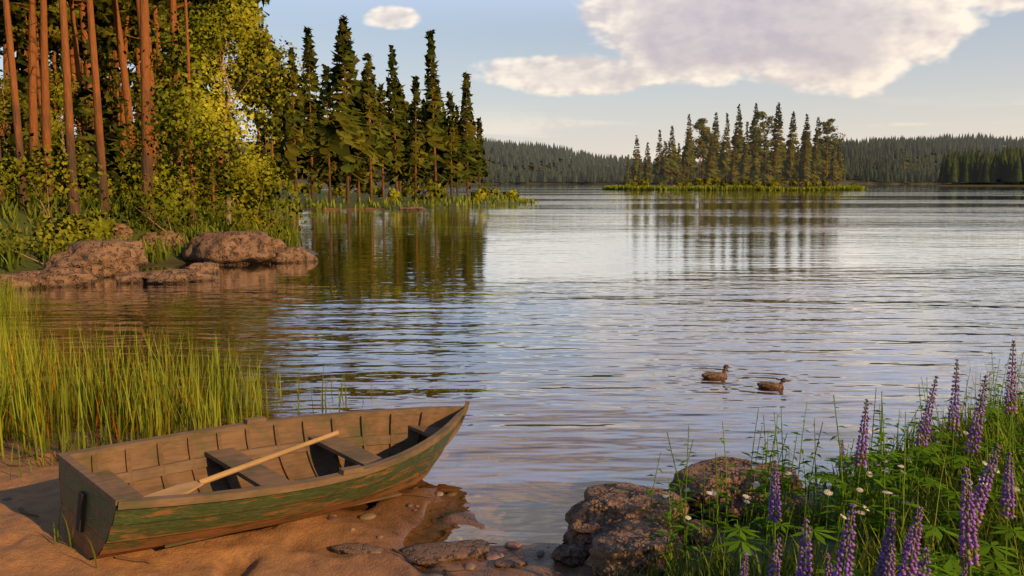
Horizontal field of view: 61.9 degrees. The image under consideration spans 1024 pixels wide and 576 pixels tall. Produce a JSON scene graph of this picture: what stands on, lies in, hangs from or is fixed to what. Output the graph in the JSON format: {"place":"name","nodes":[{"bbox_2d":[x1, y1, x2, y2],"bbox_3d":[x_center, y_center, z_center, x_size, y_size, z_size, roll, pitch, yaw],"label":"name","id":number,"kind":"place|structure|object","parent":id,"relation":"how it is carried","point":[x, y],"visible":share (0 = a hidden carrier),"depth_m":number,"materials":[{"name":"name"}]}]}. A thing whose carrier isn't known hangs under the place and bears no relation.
{"place":"outdoors","nodes":[
{"label":"outdoors","id":0,"kind":"place"},
{"bbox_2d":[25,6,214,208],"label":"tree trunks","id":1,"kind":"object","parent":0,"point":[213,188],"visible":0.16,"depth_m":40.50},
{"bbox_2d":[0,184,1023,570],"bbox_3d":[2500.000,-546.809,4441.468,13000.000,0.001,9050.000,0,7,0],"label":"lake water","id":2,"kind":"structure","parent":0,"point":[570,342],"depth_m":16.94,"materials":[{"name":"liquid"}]},
{"bbox_2d":[18,270,43,276],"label":"shore rock","id":3,"kind":"object","parent":2,"relation":"in","point":[33,273],"visible":0.12,"depth_m":24.07,"materials":[{"name":"brown stone"}]},
{"bbox_2d":[34,267,97,286],"bbox_3d":[-12.361,-0.209,23.589,1.637,0.760,1.288,-4,8,-27],"label":"shore rock","id":4,"kind":"object","parent":2,"relation":"in","point":[62,276],"visible":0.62,"depth_m":23.16,"materials":[{"name":"brown stone"}]},
{"bbox_2d":[115,271,146,283],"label":"shore rock","id":5,"kind":"object","parent":2,"relation":"in","point":[132,277],"visible":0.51,"depth_m":23.96,"materials":[{"name":"brown stone"}]},
{"bbox_2d":[140,269,214,283],"bbox_3d":[-9.721,-0.259,24.602,1.956,0.596,1.596,-5,9,-38],"label":"shore rock","id":6,"kind":"object","parent":2,"relation":"in","point":[166,276],"visible":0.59,"depth_m":24.10,"materials":[{"name":"brown stone"}]},
{"bbox_2d":[184,262,218,273],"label":"shore rock","id":7,"kind":"object","parent":2,"relation":"in","point":[208,268],"visible":0.38,"depth_m":26.24,"materials":[{"name":"brown stone"}]},
{"bbox_2d":[271,246,317,262],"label":"shore rock","id":8,"kind":"object","parent":2,"relation":"in","point":[293,254],"visible":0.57,"depth_m":30.01,"materials":[{"name":"brown stone"}]},
{"bbox_2d":[405,206,426,209],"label":"shore rock","id":9,"kind":"object","parent":2,"relation":"in","point":[415,208],"visible":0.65,"depth_m":87.92,"materials":[{"name":"brown stone"}]},
{"bbox_2d":[701,365,731,378],"bbox_3d":[2.953,1.235,12.319,0.454,0.253,0.196,-1,7,-8],"label":"duck","id":10,"kind":"object","parent":2,"relation":"on","point":[715,375],"visible":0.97,"depth_m":12.27},
{"bbox_2d":[757,378,789,388],"bbox_3d":[3.586,1.329,11.722,0.428,0.206,0.179,2,7,14],"label":"duck","id":11,"kind":"object","parent":2,"relation":"on","point":[768,385],"visible":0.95,"depth_m":11.67},
{"bbox_2d":[0,141,1023,575],"bbox_3d":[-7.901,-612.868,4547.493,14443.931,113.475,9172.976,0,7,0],"label":"ground","id":12,"kind":"structure","parent":0,"point":[28,547],"depth_m":6.46,"materials":[{"name":"brown soil"}]},
{"bbox_2d":[0,273,40,290],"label":"shore rock","id":13,"kind":"object","parent":12,"relation":"on","point":[24,279],"visible":0.58,"depth_m":22.49,"materials":[{"name":"brown stone"}]},
{"bbox_2d":[42,240,147,277],"bbox_3d":[-12.689,-0.617,25.845,2.978,1.637,2.142,0,7,0],"label":"shore rock","id":14,"kind":"object","parent":12,"relation":"on","point":[104,259],"visible":0.66,"depth_m":25.38,"materials":[{"name":"brown stone"}]},
{"bbox_2d":[86,223,133,240],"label":"shore rock","id":15,"kind":"object","parent":12,"relation":"on","point":[123,229],"visible":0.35,"depth_m":30.24,"materials":[{"name":"brown stone"}]},
{"bbox_2d":[2,0,224,217],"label":"young spruce crowns","id":16,"kind":"object","parent":12,"relation":"on","point":[111,140],"visible":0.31,"depth_m":39.99,"materials":[{"name":"green plant"}]},
{"bbox_2d":[0,403,258,567],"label":"beach grass","id":17,"kind":"structure","parent":12,"relation":"on","point":[68,448],"depth_m":8.37,"materials":[{"name":"green plant"}]},
{"bbox_2d":[0,0,259,228],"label":"pine trunks","id":18,"kind":"object","parent":12,"relation":"on","point":[38,85],"visible":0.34,"depth_m":32.85,"materials":[{"name":"brown plant"}]},
{"bbox_2d":[0,0,289,107],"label":"pine crowns","id":19,"kind":"object","parent":18,"relation":"attached to","point":[104,19],"visible":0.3,"depth_m":57.18,"materials":[{"name":"green plant"}]},
{"bbox_2d":[0,184,306,271],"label":"bank grass","id":20,"kind":"structure","parent":12,"relation":"on","point":[149,254],"depth_m":31.56,"materials":[{"name":"green plant"}]},
{"bbox_2d":[0,0,317,263],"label":"deciduous trees","id":21,"kind":"object","parent":12,"relation":"on","point":[244,178],"depth_m":32.17,"materials":[{"name":"green plant"}]},
{"bbox_2d":[138,231,185,247],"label":"shore rock","id":22,"kind":"object","parent":12,"relation":"on","point":[171,235],"visible":0.59,"depth_m":30.75,"materials":[{"name":"brown stone"}]},
{"bbox_2d":[0,266,372,465],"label":"reed grass","id":23,"kind":"structure","parent":12,"relation":"on","point":[83,393],"depth_m":9.76,"materials":[{"name":"green plant"}]},
{"bbox_2d":[182,231,275,264],"bbox_3d":[-9.973,-1.070,30.023,3.077,1.856,2.464,-3,7,-20],"label":"shore rock","id":24,"kind":"object","parent":12,"relation":"on","point":[235,247],"visible":0.69,"depth_m":29.33,"materials":[{"name":"brown stone"}]},
{"bbox_2d":[9,455,497,575],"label":"beach twigs","id":25,"kind":"object","parent":12,"relation":"on","point":[122,557],"visible":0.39,"depth_m":6.37,"materials":[{"name":"brown wood"}]},
{"bbox_2d":[56,401,469,559],"bbox_3d":[-1.725,1.502,7.260,1.498,0.767,3.725,13,8,42],"label":"boat","id":26,"kind":"object","parent":12,"relation":"on","point":[171,490],"visible":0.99,"depth_m":6.82,"materials":[{"name":"paint"}]},
{"bbox_2d":[59,34,480,202],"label":"tree trunks","id":27,"kind":"object","parent":12,"relation":"on","point":[370,184],"visible":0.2,"depth_m":96.63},
{"bbox_2d":[48,14,490,189],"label":"spruce trees","id":28,"kind":"object","parent":27,"relation":"on","point":[333,136],"visible":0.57,"depth_m":95.66,"materials":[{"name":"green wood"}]},
{"bbox_2d":[2,427,549,569],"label":"beach pebbles","id":29,"kind":"object","parent":12,"relation":"on","point":[491,555],"visible":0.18,"depth_m":6.64,"materials":[{"name":"brown stone"}]},
{"bbox_2d":[272,238,286,251],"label":"shore rock","id":30,"kind":"object","parent":12,"relation":"on","point":[278,244],"visible":0.2,"depth_m":31.92,"materials":[{"name":"brown stone"}]},
{"bbox_2d":[329,543,384,555],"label":"flat stone","id":31,"kind":"object","parent":12,"relation":"on","point":[347,549],"visible":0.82,"depth_m":6.39,"materials":[{"name":"grey stone"}]},
{"bbox_2d":[269,177,518,201],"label":"peninsula shrubs","id":32,"kind":"object","parent":12,"relation":"on","point":[436,193],"visible":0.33,"depth_m":107.16,"materials":[{"name":"green plant"}]},
{"bbox_2d":[398,539,491,564],"bbox_3d":[-0.511,1.996,6.423,0.721,0.081,0.330,-1,7,-11],"label":"flat stone","id":33,"kind":"object","parent":12,"relation":"on","point":[429,553],"visible":0.98,"depth_m":6.38,"materials":[{"name":"grey stone"}]},
{"bbox_2d":[493,554,527,567],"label":"flat stone","id":34,"kind":"object","parent":12,"relation":"on","point":[515,560],"visible":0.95,"depth_m":6.21,"materials":[{"name":"grey stone"}]},
{"bbox_2d":[238,185,865,216],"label":"shore grass","id":35,"kind":"structure","parent":12,"relation":"on","point":[645,187],"depth_m":117.38,"materials":[{"name":"green plant"}]},
{"bbox_2d":[551,544,589,567],"bbox_3d":[0.432,1.980,6.287,0.282,0.152,0.227,0,7,0],"label":"rock","id":36,"kind":"object","parent":12,"relation":"on","point":[574,556],"visible":0.91,"depth_m":6.22,"materials":[{"name":"stone"}]},
{"bbox_2d":[562,482,688,556],"bbox_3d":[0.876,1.893,6.654,0.898,0.562,0.932,4,8,31],"label":"rock","id":37,"kind":"object","parent":12,"relation":"on","point":[601,508],"visible":0.52,"depth_m":6.50,"materials":[{"name":"stone"}]},
{"bbox_2d":[584,517,682,575],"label":"rock","id":38,"kind":"object","parent":12,"relation":"on","point":[612,551],"visible":0.84,"depth_m":5.92,"materials":[{"name":"grey stone"}]},
{"bbox_2d":[678,519,713,544],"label":"rock","id":39,"kind":"object","parent":12,"relation":"on","point":[696,536],"visible":0.49,"depth_m":6.49,"materials":[{"name":"grey stone"}]},
{"bbox_2d":[376,132,1023,182],"bbox_3d":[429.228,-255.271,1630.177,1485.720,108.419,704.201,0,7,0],"label":"forest","id":40,"kind":"object","parent":12,"relation":"on","point":[610,169],"visible":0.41,"depth_m":1600.35,"materials":[{"name":"green plant"}]},
{"bbox_2d":[623,102,845,186],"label":"spruce trees","id":41,"kind":"object","parent":12,"relation":"on","point":[720,165],"visible":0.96,"depth_m":310.17,"materials":[{"name":"green plant"}]},
{"bbox_2d":[614,175,856,187],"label":"island shrubs","id":42,"kind":"object","parent":12,"relation":"on","point":[705,182],"visible":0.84,"depth_m":306.32,"materials":[{"name":"green plant"}]},
{"bbox_2d":[669,456,805,522],"bbox_3d":[1.938,1.850,7.391,1.163,0.590,0.807,1,7,11],"label":"rock","id":43,"kind":"object","parent":12,"relation":"on","point":[735,479],"visible":0.36,"depth_m":7.15,"materials":[{"name":"grey stone"}]},
{"bbox_2d":[570,332,1023,575],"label":"meadow grass","id":44,"kind":"structure","parent":12,"relation":"on","point":[931,505],"depth_m":5.41,"materials":[{"name":"green plant"}]},
{"bbox_2d":[640,342,1023,575],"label":"plants","id":45,"kind":"object","parent":12,"relation":"on","point":[880,476],"visible":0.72,"depth_m":5.33,"materials":[{"name":"green plant"}]},
{"bbox_2d":[663,340,1023,575],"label":"lupine flowers","id":46,"kind":"object","parent":45,"relation":"on","point":[906,554],"visible":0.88,"depth_m":3.85,"materials":[{"name":"purple plant"}]},
{"bbox_2d":[937,144,1023,182],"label":"headland forest","id":47,"kind":"object","parent":12,"relation":"on","point":[1006,165],"visible":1,"depth_m":674.04,"materials":[{"name":"green plant"}]},
{"bbox_2d":[0,0,1023,162],"label":"sky","id":48,"kind":"structure","parent":0,"point":[594,76],"materials":[{"name":"blue"}]}
]}

